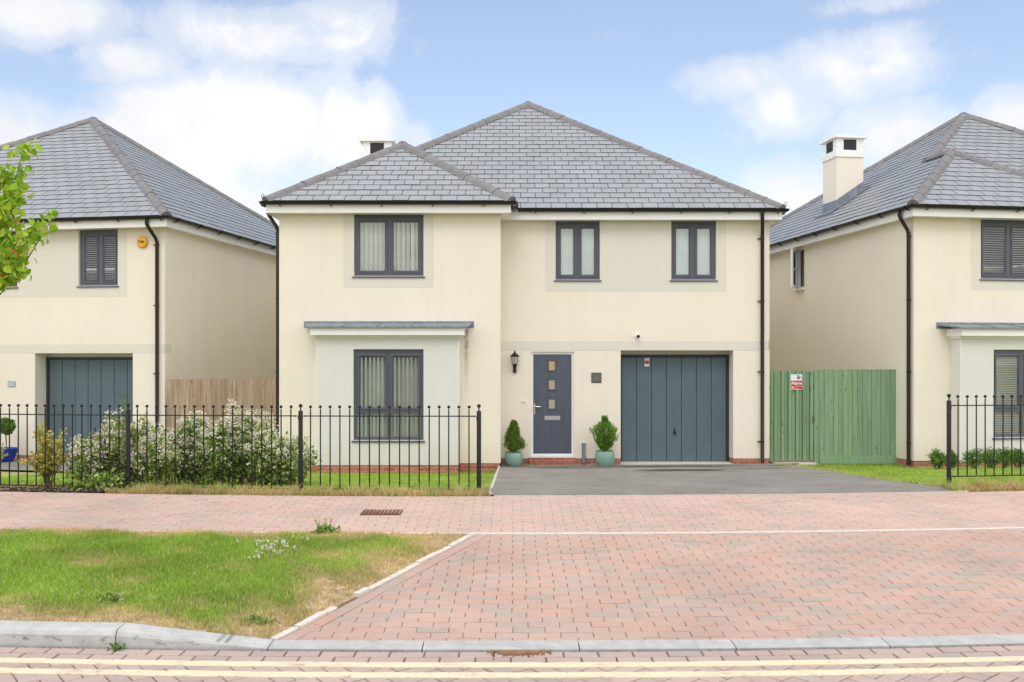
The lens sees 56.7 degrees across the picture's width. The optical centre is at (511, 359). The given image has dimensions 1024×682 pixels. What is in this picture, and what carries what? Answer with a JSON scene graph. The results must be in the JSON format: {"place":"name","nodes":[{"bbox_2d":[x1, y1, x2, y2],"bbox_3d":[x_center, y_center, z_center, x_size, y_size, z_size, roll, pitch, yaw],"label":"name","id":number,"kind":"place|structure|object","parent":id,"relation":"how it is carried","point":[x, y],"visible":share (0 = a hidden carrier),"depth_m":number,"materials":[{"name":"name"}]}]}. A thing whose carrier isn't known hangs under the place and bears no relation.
{"place":"outdoors","nodes":[
{"label":"outdoors","id":0,"kind":"place"},
{"bbox_2d":[1,442,7,463],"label":"young shrub","id":1,"kind":"object","parent":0,"point":[2,452],"visible":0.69,"depth_m":11.64,"materials":[{"name":"yellow plant"}]},
{"bbox_2d":[1,458,73,470],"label":"neighbour driveway","id":2,"kind":"structure","parent":0,"point":[13,465],"depth_m":18.59,"materials":[{"name":"grey concrete"}]},
{"bbox_2d":[1,417,17,461],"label":"potted topiary","id":3,"kind":"object","parent":2,"relation":"on","point":[5,431],"visible":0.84,"depth_m":19.43,"materials":[{"name":"green plant"}]},
{"bbox_2d":[1,450,1015,495],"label":"front garden","id":4,"kind":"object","parent":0,"point":[4,473],"visible":0.02,"depth_m":16.90,"materials":[{"name":"soil"}]},
{"bbox_2d":[18,422,70,487],"bbox_3d":[-5.527,1.126,11.270,0.495,0.781,0.471,0,0,0],"label":"young shrub","id":5,"kind":"object","parent":4,"relation":"on","point":[49,458],"visible":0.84,"depth_m":11.22,"materials":[{"name":"yellow plant"}]},
{"bbox_2d":[0,486,125,492],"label":"mulch","id":6,"kind":"object","parent":4,"relation":"on","point":[34,489],"visible":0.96,"depth_m":10.90,"materials":[{"name":"brown soil"}]},
{"bbox_2d":[41,456,150,490],"bbox_3d":[-4.808,1.332,10.978,1.330,0.442,0.458,0,0,0],"label":"tall weed","id":7,"kind":"object","parent":4,"relation":"on","point":[98,482],"visible":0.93,"depth_m":10.95,"materials":[{"name":"green plant"}]},
{"bbox_2d":[62,408,183,485],"bbox_3d":[-4.641,1.075,11.440,1.410,0.980,0.988,0,0,0],"label":"flowering shrub","id":8,"kind":"object","parent":4,"relation":"on","point":[141,453],"visible":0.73,"depth_m":11.27,"materials":[{"name":"green plant"}]},
{"bbox_2d":[120,396,128,484],"bbox_3d":[-4.583,0.967,11.178,0.120,1.094,0.152,0,0,24],"label":"fence post","id":9,"kind":"object","parent":4,"relation":"on","point":[124,431],"visible":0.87,"depth_m":11.18,"materials":[{"name":"black metal"}]},
{"bbox_2d":[0,117,278,458],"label":"house","id":10,"kind":"structure","parent":4,"relation":"on","point":[188,291],"depth_m":20.16,"materials":[{"name":"paint"}]},
{"bbox_2d":[2,232,17,287],"bbox_3d":[-10.880,-2.114,20.156,0.940,1.203,0.167,0,0,10],"label":"window","id":11,"kind":"structure","parent":10,"relation":"in","point":[12,233],"depth_m":20.11,"materials":[{"name":"grey glass"}]},
{"bbox_2d":[8,381,14,386],"bbox_3d":[-10.583,0.510,20.050,0.170,0.120,0.016,0,0,10],"label":"number plate","id":12,"kind":"object","parent":10,"relation":"attached to","point":[11,383],"visible":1,"depth_m":20.04,"materials":[{"name":"white plastic"}]},
{"bbox_2d":[46,353,132,457],"bbox_3d":[-8.876,0.985,20.174,2.238,2.249,0.167,0,0,10],"label":"garage door","id":13,"kind":"structure","parent":10,"relation":"in","point":[76,379],"depth_m":20.20,"materials":[{"name":"blue plastic"}]},
{"bbox_2d":[76,229,118,287],"bbox_3d":[-8.604,-2.114,19.775,0.953,1.203,0.167,0,0,10],"label":"window","id":14,"kind":"structure","parent":10,"relation":"in","point":[100,235],"depth_m":19.80,"materials":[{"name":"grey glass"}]},
{"bbox_2d":[136,236,147,247],"bbox_3d":[-7.620,-2.430,19.523,0.244,0.244,0.076,0,0,9],"label":"alarm box","id":15,"kind":"object","parent":10,"relation":"attached to","point":[142,241],"visible":1,"depth_m":19.49,"materials":[{"name":"orange plastic"}]},
{"bbox_2d":[169,379,275,432],"bbox_3d":[-5.865,1.238,19.326,2.244,1.703,0.068,0,0,0],"label":"fence panel","id":16,"kind":"object","parent":4,"relation":"on","point":[245,393],"visible":0.36,"depth_m":19.30,"materials":[{"name":"brown wood"}]},
{"bbox_2d":[167,398,297,485],"bbox_3d":[-3.612,1.052,11.922,2.001,1.140,0.986,0,0,10],"label":"flowering shrub","id":17,"kind":"object","parent":4,"relation":"on","point":[208,451],"visible":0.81,"depth_m":11.74,"materials":[{"name":"green plant"}]},
{"bbox_2d":[0,403,480,489],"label":"iron railing","id":18,"kind":"object","parent":4,"relation":"on","point":[128,415],"visible":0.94,"depth_m":10.85,"materials":[{"name":"black metal"}]},
{"bbox_2d":[0,467,495,495],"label":"grass","id":19,"kind":"structure","parent":4,"relation":"on","point":[394,478],"depth_m":12.44,"materials":[{"name":"green plant"}]},
{"bbox_2d":[244,431,322,485],"bbox_3d":[-2.857,1.269,11.961,0.841,0.734,1.044,0,0,20],"label":"flowering shrub","id":20,"kind":"object","parent":4,"relation":"on","point":[306,459],"visible":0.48,"depth_m":11.81,"materials":[{"name":"green plant"}]},
{"bbox_2d":[489,465,499,495],"bbox_3d":[-0.242,1.833,14.595,0.035,0.713,8.090,0,0,0],"label":"driveway edging","id":21,"kind":"object","parent":4,"relation":"on","point":[493,481],"visible":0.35,"depth_m":12.49,"materials":[{"name":"concrete"}]},
{"bbox_2d":[259,101,789,474],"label":"house","id":22,"kind":"structure","parent":4,"relation":"on","point":[564,257],"depth_m":18.87,"materials":[{"name":"paint"}]},
{"bbox_2d":[351,349,424,441],"bbox_3d":[-2.303,0.665,17.719,1.367,1.731,0.167,0,0,0],"label":"window","id":23,"kind":"structure","parent":22,"relation":"in","point":[390,355],"depth_m":17.73,"materials":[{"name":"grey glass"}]},
{"bbox_2d":[352,215,424,277],"bbox_3d":[-2.340,-2.163,18.052,1.380,1.204,0.174,0,0,0],"label":"window","id":24,"kind":"structure","parent":22,"relation":"in","point":[382,232],"depth_m":18.09,"materials":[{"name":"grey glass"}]},
{"bbox_2d":[510,350,519,372],"bbox_3d":[0.048,0.033,18.764,0.185,0.444,0.215,0,0,-22],"label":"wall lantern","id":25,"kind":"object","parent":22,"relation":"attached to","point":[514,356],"depth_m":18.71,"materials":[{"name":"black paint"}]},
{"bbox_2d":[529,352,574,464],"bbox_3d":[0.800,1.074,18.845,0.920,2.472,0.270,0,0,0],"label":"front door","id":26,"kind":"structure","parent":22,"relation":"in","point":[552,373],"depth_m":18.92,"materials":[{"name":"blue wood"}]},
{"bbox_2d":[554,221,601,280],"bbox_3d":[1.308,-2.163,18.918,0.940,1.203,0.165,0,0,0],"label":"window","id":27,"kind":"structure","parent":22,"relation":"in","point":[577,243],"depth_m":18.93,"materials":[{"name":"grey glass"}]},
{"bbox_2d":[582,443,585,462],"bbox_3d":[1.424,1.853,18.837,0.080,0.395,0.064,0,0,0],"label":"pipe casing","id":28,"kind":"object","parent":22,"relation":"attached to","point":[583,452],"visible":1,"depth_m":18.81,"materials":[{"name":"grey plastic"}]},
{"bbox_2d":[591,373,600,382],"bbox_3d":[1.679,0.352,18.861,0.200,0.200,0.018,0,0,0],"label":"wall plate","id":29,"kind":"object","parent":22,"relation":"attached to","point":[595,377],"depth_m":18.85,"materials":[{"name":"black plastic"}]},
{"bbox_2d":[621,351,732,464],"bbox_3d":[3.283,1.000,19.100,2.238,2.379,0.500,0,0,0],"label":"garage door","id":30,"kind":"structure","parent":22,"relation":"in","point":[675,408],"depth_m":19.25,"materials":[{"name":"blue plastic"}]},
{"bbox_2d":[645,358,648,365],"bbox_3d":[2.741,0.046,19.247,0.096,0.170,0.003,0,0,0],"label":"garage sticker","id":31,"kind":"object","parent":30,"relation":"attached to","point":[646,361],"visible":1,"depth_m":19.25,"materials":[{"name":"white plastic"}]},
{"bbox_2d":[670,221,717,280],"bbox_3d":[3.616,-2.163,18.918,0.953,1.203,0.165,0,0,0],"label":"window","id":32,"kind":"structure","parent":22,"relation":"in","point":[692,243],"depth_m":18.93,"materials":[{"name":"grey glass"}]},
{"bbox_2d":[120,462,1023,495],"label":"dry grass","id":33,"kind":"structure","parent":4,"relation":"on","point":[386,490],"depth_m":10.67,"materials":[{"name":"plant"}]},
{"bbox_2d":[813,369,896,464],"bbox_3d":[6.987,1.169,19.067,1.820,1.962,0.102,0,0,0],"label":"fence panel","id":34,"kind":"object","parent":4,"relation":"on","point":[857,416],"visible":0.94,"depth_m":19.03,"materials":[{"name":"green wood"}]},
{"bbox_2d":[770,112,1023,467],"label":"house","id":35,"kind":"structure","parent":4,"relation":"on","point":[903,261],"depth_m":19.16,"materials":[{"name":"paint"}]},
{"bbox_2d":[791,248,804,290],"bbox_3d":[6.975,-2.225,23.241,0.382,1.030,0.500,0,0,-9],"label":"window","id":36,"kind":"structure","parent":35,"relation":"in","point":[795,254],"depth_m":23.36,"materials":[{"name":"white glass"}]},
{"bbox_2d":[979,220,1023,280],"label":"window","id":37,"kind":"structure","parent":35,"relation":"in","point":[1008,225],"depth_m":18.76,"materials":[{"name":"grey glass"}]},
{"bbox_2d":[992,350,1023,438],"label":"window","id":38,"kind":"structure","parent":35,"relation":"in","point":[1019,354],"depth_m":18.44,"materials":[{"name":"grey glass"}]},
{"bbox_2d":[794,463,1023,491],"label":"grass","id":39,"kind":"structure","parent":4,"relation":"on","point":[931,475],"depth_m":15.01,"materials":[{"name":"green plant"}]},
{"bbox_2d":[925,448,946,469],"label":"box bush","id":40,"kind":"object","parent":4,"relation":"on","point":[937,458],"visible":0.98,"depth_m":17.16,"materials":[{"name":"green plant"}]},
{"bbox_2d":[943,449,956,467],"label":"box bush","id":41,"kind":"object","parent":4,"relation":"on","point":[953,459],"visible":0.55,"depth_m":17.25,"materials":[{"name":"green plant"}]},
{"bbox_2d":[959,448,990,468],"bbox_3d":[8.248,1.763,16.915,0.482,0.422,0.460,0,0,42],"label":"box bush","id":42,"kind":"object","parent":4,"relation":"on","point":[971,459],"visible":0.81,"depth_m":16.86,"materials":[{"name":"green plant"}]},
{"bbox_2d":[947,394,1023,483],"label":"iron railing","id":43,"kind":"object","parent":4,"relation":"on","point":[949,408],"visible":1,"depth_m":11.13,"materials":[{"name":"black metal"}]},
{"bbox_2d":[979,445,1001,469],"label":"box bush","id":44,"kind":"object","parent":4,"relation":"on","point":[990,459],"visible":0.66,"depth_m":16.95,"materials":[{"name":"green plant"}]},
{"bbox_2d":[995,445,1017,467],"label":"box bush","id":45,"kind":"object","parent":4,"relation":"on","point":[1007,453],"visible":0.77,"depth_m":17.05,"materials":[{"name":"green plant"}]},
{"bbox_2d":[1013,448,1023,467],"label":"box bush","id":46,"kind":"object","parent":4,"relation":"on","point":[1016,454],"visible":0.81,"depth_m":17.15,"materials":[{"name":"green plant"}]},
{"bbox_2d":[0,491,1023,646],"bbox_3d":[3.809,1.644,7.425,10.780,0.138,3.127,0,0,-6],"label":"paved apron","id":47,"kind":"object","parent":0,"point":[966,582],"visible":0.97,"depth_m":6.80,"materials":[{"name":"brick"}]},
{"bbox_2d":[0,526,470,638],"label":"grass verge","id":48,"kind":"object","parent":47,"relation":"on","point":[246,627],"depth_m":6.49,"materials":[{"name":"plant"}]},
{"bbox_2d":[0,137,58,294],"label":"young tree","id":49,"kind":"object","parent":48,"relation":"on","point":[14,261],"visible":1,"depth_m":7.28,"materials":[{"name":"green plant"}]},
{"bbox_2d":[91,591,134,604],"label":"verge weed","id":50,"kind":"object","parent":48,"relation":"on","point":[110,597],"visible":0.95,"depth_m":6.18,"materials":[{"name":"green plant"}]},
{"bbox_2d":[238,612,282,625],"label":"verge weed","id":51,"kind":"object","parent":48,"relation":"on","point":[262,622],"visible":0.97,"depth_m":5.99,"materials":[{"name":"green plant"}]},
{"bbox_2d":[236,531,307,563],"bbox_3d":[-1.991,1.520,7.734,0.570,0.118,1.045,0,0,0],"label":"wildflower clump","id":52,"kind":"object","parent":48,"relation":"on","point":[272,546],"visible":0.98,"depth_m":7.66,"materials":[{"name":"white plant"}]},
{"bbox_2d":[307,515,341,533],"bbox_3d":[-1.687,1.500,8.546,0.300,0.210,0.246,0,0,-43],"label":"verge weed","id":53,"kind":"object","parent":48,"relation":"on","point":[325,528],"visible":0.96,"depth_m":8.53,"materials":[{"name":"green plant"}]},
{"bbox_2d":[270,533,474,639],"bbox_3d":[-0.896,1.649,7.133,0.060,0.183,3.018,0,0,21],"label":"verge edging","id":54,"kind":"object","parent":47,"relation":"on","point":[323,613],"visible":0.54,"depth_m":6.85,"materials":[{"name":"concrete"}]},
{"bbox_2d":[0,620,1023,652],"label":"kerb","id":55,"kind":"structure","parent":47,"relation":"on","point":[59,634],"depth_m":5.58,"materials":[{"name":"grey concrete"}]},
{"bbox_2d":[3,527,1023,535],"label":"edging","id":56,"kind":"object","parent":47,"relation":"on","point":[743,532],"visible":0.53,"depth_m":8.63,"materials":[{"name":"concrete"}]},
{"bbox_2d":[494,490,967,496],"bbox_3d":[2.501,1.506,10.599,5.410,0.030,0.132,0,0,-4],"label":"edging","id":57,"kind":"object","parent":47,"relation":"on","point":[745,494],"visible":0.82,"depth_m":10.54,"materials":[{"name":"concrete"}]},
{"bbox_2d":[0,491,1023,532],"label":"pavement","id":58,"kind":"structure","parent":0,"point":[445,514],"depth_m":9.57,"materials":[{"name":"pink brick"}]},
{"bbox_2d":[360,509,403,514],"bbox_3d":[-1.310,1.537,9.565,0.400,0.018,0.280,0,0,0],"label":"drain grating","id":59,"kind":"object","parent":58,"relation":"on","point":[378,512],"visible":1,"depth_m":9.51,"materials":[{"name":"metal"}]},
{"bbox_2d":[0,646,1023,681],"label":"road paving","id":60,"kind":"structure","parent":0,"point":[553,657],"depth_m":5.28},
{"bbox_2d":[107,642,125,651],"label":"verge weed","id":61,"kind":"object","parent":60,"relation":"on","point":[117,646],"visible":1,"depth_m":5.52,"materials":[{"name":"green plant"}]},
{"bbox_2d":[0,666,1023,679],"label":"yellow line","id":62,"kind":"object","parent":60,"relation":"on","point":[458,675],"visible":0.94,"depth_m":5.10,"materials":[{"name":"paint"}]},
{"bbox_2d":[0,656,1023,668],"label":"yellow line","id":63,"kind":"object","parent":60,"relation":"on","point":[470,665],"visible":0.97,"depth_m":5.27,"materials":[{"name":"paint"}]},
{"bbox_2d":[23,645,1011,659],"bbox_3d":[0.006,1.686,5.489,6.361,0.011,0.290,0,0,0],"label":"silt","id":64,"kind":"object","parent":60,"relation":"on","point":[517,652],"visible":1,"depth_m":5.47,"materials":[{"name":"brown soil"}]},
{"bbox_2d":[0,0,1023,269],"label":"sky","id":65,"kind":"structure","parent":0,"point":[251,99],"materials":[{"name":"blue"}]},
{"bbox_2d":[490,463,954,494],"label":"driveway","id":66,"kind":"structure","parent":0,"point":[646,479],"depth_m":12.62,"materials":[{"name":"grey asphalt"}]},
{"bbox_2d":[503,419,527,465],"bbox_3d":[0.015,1.592,18.392,0.480,0.910,0.469,0,0,-36],"label":"potted conifer","id":67,"kind":"object","parent":66,"relation":"on","point":[513,443],"visible":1,"depth_m":18.29,"materials":[{"name":"green plant"}]},
{"bbox_2d":[589,415,619,465],"bbox_3d":[1.822,1.553,18.404,0.556,0.988,0.572,0,0,-44],"label":"potted conifer","id":68,"kind":"object","parent":66,"relation":"on","point":[604,456],"visible":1,"depth_m":18.30,"materials":[{"name":"green plant"}]},
{"bbox_2d":[770,370,814,459],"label":"garden gate","id":69,"kind":"structure","parent":66,"relation":"on","point":[792,421],"depth_m":19.11,"materials":[{"name":"green wood"}]},
{"bbox_2d":[791,374,801,389],"bbox_3d":[5.724,0.445,19.068,0.236,0.310,0.012,0,0,0],"label":"sign","id":70,"kind":"object","parent":69,"relation":"attached to","point":[796,381],"visible":1,"depth_m":19.07,"materials":[{"name":"white plastic"}]},
{"bbox_2d":[769,460,816,465],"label":"path","id":71,"kind":"structure","parent":0,"point":[800,462],"depth_m":19.25,"materials":[{"name":"concrete"}]}
]}

